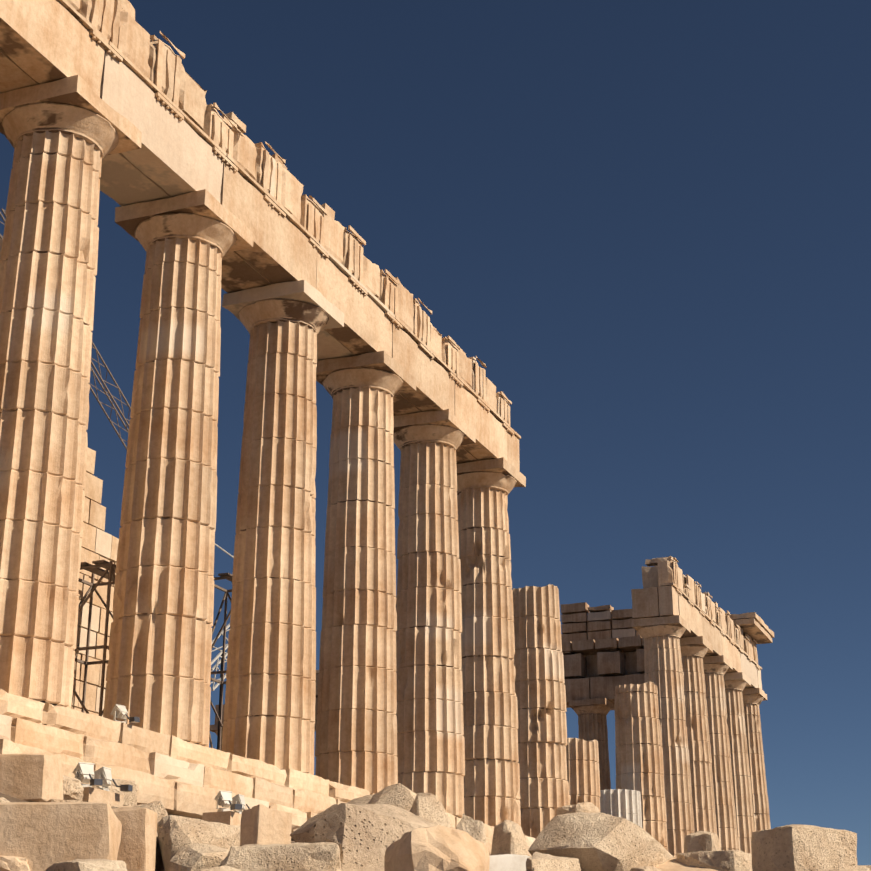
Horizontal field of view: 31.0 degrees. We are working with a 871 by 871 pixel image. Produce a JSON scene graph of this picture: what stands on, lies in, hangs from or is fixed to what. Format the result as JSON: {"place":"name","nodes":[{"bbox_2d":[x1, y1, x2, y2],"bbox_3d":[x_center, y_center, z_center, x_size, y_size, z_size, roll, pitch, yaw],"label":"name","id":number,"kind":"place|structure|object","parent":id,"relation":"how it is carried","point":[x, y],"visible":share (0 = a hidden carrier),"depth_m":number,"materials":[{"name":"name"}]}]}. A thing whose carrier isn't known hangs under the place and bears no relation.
{"place":"outdoors","nodes":[
{"label":"outdoors","id":0,"kind":"place"},
{"bbox_2d":[0,238,118,716],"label":"cella wall","id":1,"kind":"structure","parent":0,"point":[98,543],"depth_m":31.24,"materials":[{"name":"stone"}]},
{"bbox_2d":[0,793,294,870],"bbox_3d":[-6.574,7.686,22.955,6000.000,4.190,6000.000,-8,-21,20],"label":"ground","id":2,"kind":"structure","parent":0,"point":[10,798],"depth_m":18.88,"materials":[{"name":"beige stone"}]},
{"bbox_2d":[0,797,9,801],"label":"rubble","id":3,"kind":"object","parent":2,"relation":"on","point":[2,799],"visible":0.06,"depth_m":13.99,"materials":[{"name":"beige stone"}]},
{"bbox_2d":[0,855,29,870],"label":"rubble","id":4,"kind":"object","parent":2,"relation":"on","point":[10,863],"visible":0.92,"depth_m":12.10,"materials":[{"name":"stone"}]},
{"bbox_2d":[0,753,62,801],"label":"rubble block","id":5,"kind":"object","parent":2,"relation":"on","point":[33,777],"depth_m":19.19,"materials":[{"name":"stone"}]},
{"bbox_2d":[0,802,121,870],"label":"stone block","id":6,"kind":"object","parent":2,"relation":"on","point":[41,836],"visible":0.79,"depth_m":12.29,"materials":[{"name":"stone"}]},
{"bbox_2d":[63,775,83,800],"bbox_3d":[-4.940,4.557,20.208,0.807,0.356,0.568,-18,-26,41],"label":"rubble","id":7,"kind":"object","parent":2,"relation":"on","point":[73,788],"visible":0.31,"depth_m":20.02,"materials":[{"name":"beige stone"}]},
{"bbox_2d":[47,799,110,805],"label":"stone block","id":8,"kind":"structure","parent":2,"relation":"on","point":[54,800],"depth_m":16.19,"materials":[{"name":"beige stone"}]},
{"bbox_2d":[45,859,126,870],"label":"rubble","id":9,"kind":"object","parent":2,"relation":"on","point":[93,865],"visible":1,"depth_m":11.50,"materials":[{"name":"beige stone"}]},
{"bbox_2d":[82,787,123,805],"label":"stone block","id":10,"kind":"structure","parent":2,"relation":"on","point":[92,794],"depth_m":20.69,"materials":[{"name":"stone"}]},
{"bbox_2d":[72,762,102,786],"bbox_3d":[-4.551,4.458,20.685,0.260,0.329,0.551,15,-24,-36],"label":"floodlight","id":11,"kind":"object","parent":10,"relation":"on","point":[83,772],"visible":0.94,"depth_m":20.72,"materials":[{"name":"paint"}]},
{"bbox_2d":[94,766,132,791],"bbox_3d":[-4.345,4.618,21.125,0.561,0.324,0.264,-8,-21,20],"label":"floodlight","id":12,"kind":"object","parent":10,"relation":"on","point":[104,773],"visible":0.92,"depth_m":21.10,"materials":[{"name":"paint"}]},
{"bbox_2d":[88,779,137,806],"bbox_3d":[-4.645,5.072,22.187,0.794,0.431,0.617,10,-22,-27],"label":"rubble","id":13,"kind":"object","parent":2,"relation":"on","point":[130,798],"visible":0.29,"depth_m":22.05,"materials":[{"name":"beige stone"}]},
{"bbox_2d":[111,805,131,808],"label":"rubble","id":14,"kind":"object","parent":2,"relation":"on","point":[114,806],"visible":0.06,"depth_m":17.32,"materials":[{"name":"stone"}]},
{"bbox_2d":[112,807,156,870],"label":"rubble block","id":15,"kind":"object","parent":2,"relation":"on","point":[137,850],"visible":0.62,"depth_m":13.21,"materials":[{"name":"stone"}]},
{"bbox_2d":[133,801,167,836],"bbox_3d":[-3.193,4.266,16.765,0.688,0.732,0.457,15,-25,-37],"label":"rubble rock","id":16,"kind":"object","parent":2,"relation":"on","point":[158,808],"visible":0.08,"depth_m":16.78,"materials":[{"name":"beige stone"}]},
{"bbox_2d":[157,815,239,870],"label":"rubble boulder","id":17,"kind":"object","parent":2,"relation":"on","point":[175,833],"visible":0.67,"depth_m":14.26,"materials":[{"name":"beige stone"}]},
{"bbox_2d":[170,843,228,870],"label":"rubble slab","id":18,"kind":"object","parent":2,"relation":"on","point":[193,856],"depth_m":12.21,"materials":[{"name":"beige stone"}]},
{"bbox_2d":[194,865,241,870],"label":"rock","id":19,"kind":"object","parent":2,"relation":"on","point":[224,868],"depth_m":11.29,"materials":[{"name":"beige stone"}]},
{"bbox_2d":[202,811,241,825],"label":"stone block","id":20,"kind":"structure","parent":2,"relation":"on","point":[229,817],"depth_m":22.65,"materials":[{"name":"stone"}]},
{"bbox_2d":[214,791,241,811],"bbox_3d":[-2.990,5.299,22.822,0.236,0.298,0.523,15,-24,-36],"label":"floodlight","id":21,"kind":"object","parent":20,"relation":"on","point":[223,799],"visible":0.94,"depth_m":22.86,"materials":[{"name":"paint"}]},
{"bbox_2d":[232,794,248,813],"bbox_3d":[-2.791,5.452,23.244,0.533,0.293,0.239,-8,-21,20],"label":"floodlight","id":22,"kind":"object","parent":20,"relation":"on","point":[238,799],"visible":0.5,"depth_m":23.24,"materials":[{"name":"paint"}]},
{"bbox_2d":[240,804,291,845],"bbox_3d":[-1.488,3.696,13.658,0.248,0.942,0.436,-17,-26,39],"label":"stone block","id":23,"kind":"object","parent":2,"relation":"on","point":[262,824],"visible":0.62,"depth_m":13.65,"materials":[{"name":"stone"}]},
{"bbox_2d":[0,689,534,855],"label":"stone steps","id":24,"kind":"structure","parent":2,"relation":"on","point":[176,776],"depth_m":24.78,"materials":[{"name":"stone"}]},
{"bbox_2d":[110,704,139,722],"bbox_3d":[-5.049,4.541,25.672,0.535,0.317,0.248,-14,-24,34],"label":"floodlight","id":25,"kind":"object","parent":24,"relation":"on","point":[119,711],"visible":0.9,"depth_m":25.67,"materials":[{"name":"paint"}]},
{"bbox_2d":[220,842,340,870],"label":"rubble","id":26,"kind":"object","parent":2,"relation":"on","point":[318,856],"visible":0.98,"depth_m":11.93,"materials":[{"name":"beige stone"}]},
{"bbox_2d":[290,803,436,870],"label":"boulder","id":27,"kind":"object","parent":2,"relation":"on","point":[364,837],"visible":0.71,"depth_m":12.69,"materials":[{"name":"beige stone"}]},
{"bbox_2d":[348,783,451,827],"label":"rubble blocks","id":28,"kind":"object","parent":2,"relation":"on","point":[399,795],"depth_m":18.80,"materials":[{"name":"beige stone"}]},
{"bbox_2d":[409,793,447,826],"bbox_3d":[-0.111,4.684,17.672,0.335,1.319,0.514,-16,-25,38],"label":"rubble rock","id":29,"kind":"object","parent":2,"relation":"on","point":[428,807],"visible":0.35,"depth_m":17.72,"materials":[{"name":"beige stone"}]},
{"bbox_2d":[384,825,489,870],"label":"rubble","id":30,"kind":"object","parent":2,"relation":"on","point":[438,848],"visible":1,"depth_m":11.35,"materials":[{"name":"stone"}]},
{"bbox_2d":[456,813,485,844],"bbox_3d":[0.361,4.010,14.662,0.267,0.966,0.347,-13,-23,32],"label":"rubble boulder","id":31,"kind":"object","parent":2,"relation":"on","point":[474,829],"visible":0.29,"depth_m":14.73,"materials":[{"name":"beige stone"}]},
{"bbox_2d":[489,854,529,870],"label":"stone block","id":32,"kind":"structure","parent":2,"relation":"on","point":[509,862],"depth_m":12.07,"materials":[{"name":"stone"}]},
{"bbox_2d":[490,820,531,856],"bbox_3d":[0.750,4.228,15.303,0.454,0.953,0.375,18,-27,-41],"label":"rubble boulder","id":33,"kind":"object","parent":2,"relation":"on","point":[509,837],"visible":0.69,"depth_m":15.28,"materials":[{"name":"beige stone"}]},
{"bbox_2d":[526,852,580,870],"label":"rubble","id":34,"kind":"object","parent":2,"relation":"on","point":[536,861],"visible":1,"depth_m":11.16,"materials":[{"name":"beige stone"}]},
{"bbox_2d":[557,802,600,814],"bbox_3d":[1.821,5.296,19.706,0.565,1.365,0.785,-13,-24,33],"label":"rubble rock","id":35,"kind":"object","parent":2,"relation":"on","point":[587,807],"visible":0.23,"depth_m":19.69,"materials":[{"name":"beige stone"}]},
{"bbox_2d":[528,812,674,870],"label":"rubble boulder","id":36,"kind":"object","parent":2,"relation":"on","point":[598,842],"visible":0.9,"depth_m":13.34,"materials":[{"name":"beige stone"}]},
{"bbox_2d":[630,866,660,870],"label":"rock","id":37,"kind":"object","parent":2,"relation":"on","point":[644,868],"visible":0.71,"depth_m":13.25,"materials":[{"name":"beige stone"}]},
{"bbox_2d":[656,858,719,870],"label":"rubble","id":38,"kind":"object","parent":2,"relation":"on","point":[672,865],"visible":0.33,"depth_m":13.56,"materials":[{"name":"stone"}]},
{"bbox_2d":[684,831,719,852],"bbox_3d":[2.720,4.364,15.750,0.422,0.828,0.587,-17,-26,39],"label":"rubble rock","id":39,"kind":"object","parent":2,"relation":"on","point":[701,841],"visible":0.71,"depth_m":15.62,"materials":[{"name":"beige stone"}]},
{"bbox_2d":[677,850,751,870],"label":"rubble slab","id":40,"kind":"object","parent":2,"relation":"on","point":[730,860],"depth_m":13.50,"materials":[{"name":"beige stone"}]},
{"bbox_2d":[751,824,856,870],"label":"rubble block","id":41,"kind":"object","parent":2,"relation":"on","point":[796,847],"depth_m":12.70,"materials":[{"name":"beige stone"}]},
{"bbox_2d":[857,867,869,870],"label":"rubble","id":42,"kind":"object","parent":2,"relation":"on","point":[862,869],"visible":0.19,"depth_m":15.27,"materials":[{"name":"beige stone"}]},
{"bbox_2d":[857,865,870,870],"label":"rubble","id":43,"kind":"object","parent":2,"relation":"on","point":[866,866],"visible":0.06,"depth_m":16.43,"materials":[{"name":"beige stone"}]},
{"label":"temple stylobate floor","id":44,"kind":"structure","parent":2,"relation":"on","visible":0},
{"bbox_2d":[0,130,101,707],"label":"column","id":45,"kind":"structure","parent":44,"relation":"on","point":[48,262],"depth_m":25.26,"materials":[{"name":"stone"}]},
{"bbox_2d":[0,75,141,158],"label":"column capital","id":46,"kind":"object","parent":45,"relation":"on","point":[77,106],"visible":0.65,"depth_m":26.84,"materials":[{"name":"beige stone"}]},
{"bbox_2d":[73,560,115,715],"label":"scaffold tower","id":47,"kind":"structure","parent":44,"relation":"on","point":[110,567],"depth_m":29.44,"materials":[{"name":"metal"}]},
{"bbox_2d":[103,237,221,746],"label":"column","id":48,"kind":"structure","parent":44,"relation":"on","point":[158,675],"depth_m":28.81,"materials":[{"name":"stone"}]},
{"bbox_2d":[115,189,253,257],"bbox_3d":[-4.980,-3.950,31.329,2.026,0.749,2.023,-8,-21,20],"label":"column capital","id":49,"kind":"object","parent":48,"relation":"on","point":[204,216],"visible":0.69,"depth_m":30.63,"materials":[{"name":"beige stone"}]},
{"bbox_2d":[209,573,231,749],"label":"scaffold tower","id":50,"kind":"structure","parent":44,"relation":"on","point":[227,576],"depth_m":34.94,"materials":[{"name":"metal"}]},
{"bbox_2d":[210,544,233,749],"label":"crane","id":51,"kind":"object","parent":44,"relation":"on","point":[219,662],"visible":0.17,"depth_m":60.54,"materials":[{"name":"paint"}]},
{"bbox_2d":[0,208,130,449],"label":"crane boom","id":52,"kind":"object","parent":51,"relation":"attached to","point":[102,380],"visible":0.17,"depth_m":55.75,"materials":[{"name":"metal"}]},
{"bbox_2d":[221,320,316,774],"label":"column","id":53,"kind":"structure","parent":44,"relation":"on","point":[269,710],"depth_m":32.59,"materials":[{"name":"stone"}]},
{"bbox_2d":[222,280,343,333],"bbox_3d":[-3.388,-2.612,35.090,2.024,0.749,2.022,-8,-21,20],"label":"column capital","id":54,"kind":"object","parent":53,"relation":"on","point":[303,302],"visible":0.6,"depth_m":34.38,"materials":[{"name":"beige stone"}]},
{"bbox_2d":[315,387,397,793],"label":"column","id":55,"kind":"structure","parent":44,"relation":"on","point":[356,736],"depth_m":36.36,"materials":[{"name":"stone"}]},
{"bbox_2d":[0,0,520,470],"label":"entablature","id":56,"kind":"structure","parent":55,"relation":"on","point":[116,56],"depth_m":32.57,"materials":[{"name":"stone"}]},
{"bbox_2d":[316,351,415,398],"bbox_3d":[-1.795,-1.274,38.848,2.025,0.750,2.024,-8,-21,20],"label":"column capital","id":57,"kind":"object","parent":55,"relation":"on","point":[382,371],"visible":0.67,"depth_m":38.12,"materials":[{"name":"beige stone"}]},
{"bbox_2d":[396,442,464,817],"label":"column","id":58,"kind":"structure","parent":44,"relation":"on","point":[430,740],"depth_m":40.22,"materials":[{"name":"stone"}]},
{"bbox_2d":[393,409,475,450],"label":"column capital","id":59,"kind":"object","parent":58,"relation":"on","point":[448,427],"visible":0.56,"depth_m":41.85,"materials":[{"name":"beige stone"}]},
{"bbox_2d":[457,487,520,825],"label":"column","id":60,"kind":"structure","parent":44,"relation":"on","point":[492,766],"depth_m":43.93,"materials":[{"name":"stone"}]},
{"bbox_2d":[456,457,525,495],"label":"column capital","id":61,"kind":"object","parent":60,"relation":"on","point":[503,475],"visible":0.56,"depth_m":45.59,"materials":[{"name":"beige stone"}]},
{"bbox_2d":[512,584,569,838],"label":"tall column","id":62,"kind":"structure","parent":44,"relation":"on","point":[540,691],"depth_m":47.81,"materials":[{"name":"stone"}]},
{"bbox_2d":[566,738,600,809],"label":"short column","id":63,"kind":"structure","parent":44,"relation":"on","point":[583,774],"depth_m":51.69,"materials":[{"name":"stone"}]},
{"bbox_2d":[578,714,610,789],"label":"column","id":64,"kind":"structure","parent":44,"relation":"on","point":[592,726],"depth_m":81.95,"materials":[{"name":"stone"}]},
{"bbox_2d":[569,698,614,715],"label":"column capital","id":65,"kind":"object","parent":64,"relation":"on","point":[603,706],"visible":0.88,"depth_m":82.26,"materials":[{"name":"beige stone"}]},
{"bbox_2d":[599,789,641,826],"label":"column drums","id":66,"kind":"object","parent":44,"relation":"on","point":[624,803],"depth_m":54.97,"materials":[{"name":"stone"}]},
{"bbox_2d":[614,681,667,850],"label":"column","id":67,"kind":"structure","parent":44,"relation":"on","point":[639,756],"depth_m":58.65,"materials":[{"name":"stone"}]},
{"bbox_2d":[644,636,694,857],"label":"column","id":68,"kind":"structure","parent":44,"relation":"on","point":[663,664],"depth_m":63.09,"materials":[{"name":"beige stone"}]},
{"bbox_2d":[631,615,690,639],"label":"column capital","id":69,"kind":"object","parent":68,"relation":"on","point":[677,626],"visible":0.77,"depth_m":64.41,"materials":[{"name":"beige stone"}]},
{"bbox_2d":[631,556,773,688],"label":"entablature","id":70,"kind":"structure","parent":68,"relation":"on","point":[669,589],"depth_m":69.25,"materials":[{"name":"beige stone"}]},
{"bbox_2d":[681,656,716,833],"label":"column","id":71,"kind":"structure","parent":44,"relation":"on","point":[700,759],"depth_m":66.90,"materials":[{"name":"beige stone"}]},
{"bbox_2d":[680,636,712,658],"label":"column capital","id":72,"kind":"object","parent":71,"relation":"on","point":[700,646],"visible":0.5,"depth_m":68.07,"materials":[{"name":"beige stone"}]},
{"bbox_2d":[704,673,738,850],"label":"column","id":73,"kind":"structure","parent":44,"relation":"on","point":[725,813],"depth_m":70.58,"materials":[{"name":"beige stone"}]},
{"bbox_2d":[703,655,732,675],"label":"column capital","id":74,"kind":"object","parent":73,"relation":"on","point":[722,664],"visible":0.54,"depth_m":71.83,"materials":[{"name":"beige stone"}]},
{"bbox_2d":[725,689,754,853],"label":"column","id":75,"kind":"structure","parent":44,"relation":"on","point":[735,721],"depth_m":74.42,"materials":[{"name":"beige stone"}]},
{"bbox_2d":[724,672,750,690],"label":"column capital","id":76,"kind":"object","parent":75,"relation":"on","point":[740,681],"visible":0.44,"depth_m":75.58,"materials":[{"name":"beige stone"}]},
{"bbox_2d":[743,704,770,831],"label":"column","id":77,"kind":"structure","parent":44,"relation":"on","point":[760,803],"depth_m":78.40,"materials":[{"name":"beige stone"}]},
{"bbox_2d":[742,688,766,704],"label":"column capital","id":78,"kind":"object","parent":77,"relation":"on","point":[756,696],"visible":0.35,"depth_m":79.34,"materials":[{"name":"beige stone"}]},
{"bbox_2d":[210,725,222,737],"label":"column capital","id":79,"kind":"object","parent":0,"point":[214,728],"visible":0.02,"depth_m":89.95,"materials":[{"name":"beige stone"}]},
{"bbox_2d":[0,0,870,864],"label":"sky","id":80,"kind":"structure","parent":0,"point":[647,223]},
{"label":"column","id":81,"kind":"object","parent":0,"visible":0},
{"bbox_2d":[214,602,644,724],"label":"entablature","id":82,"kind":"structure","parent":81,"relation":"on","point":[603,650],"depth_m":83.88,"materials":[{"name":"stone"}]}
]}

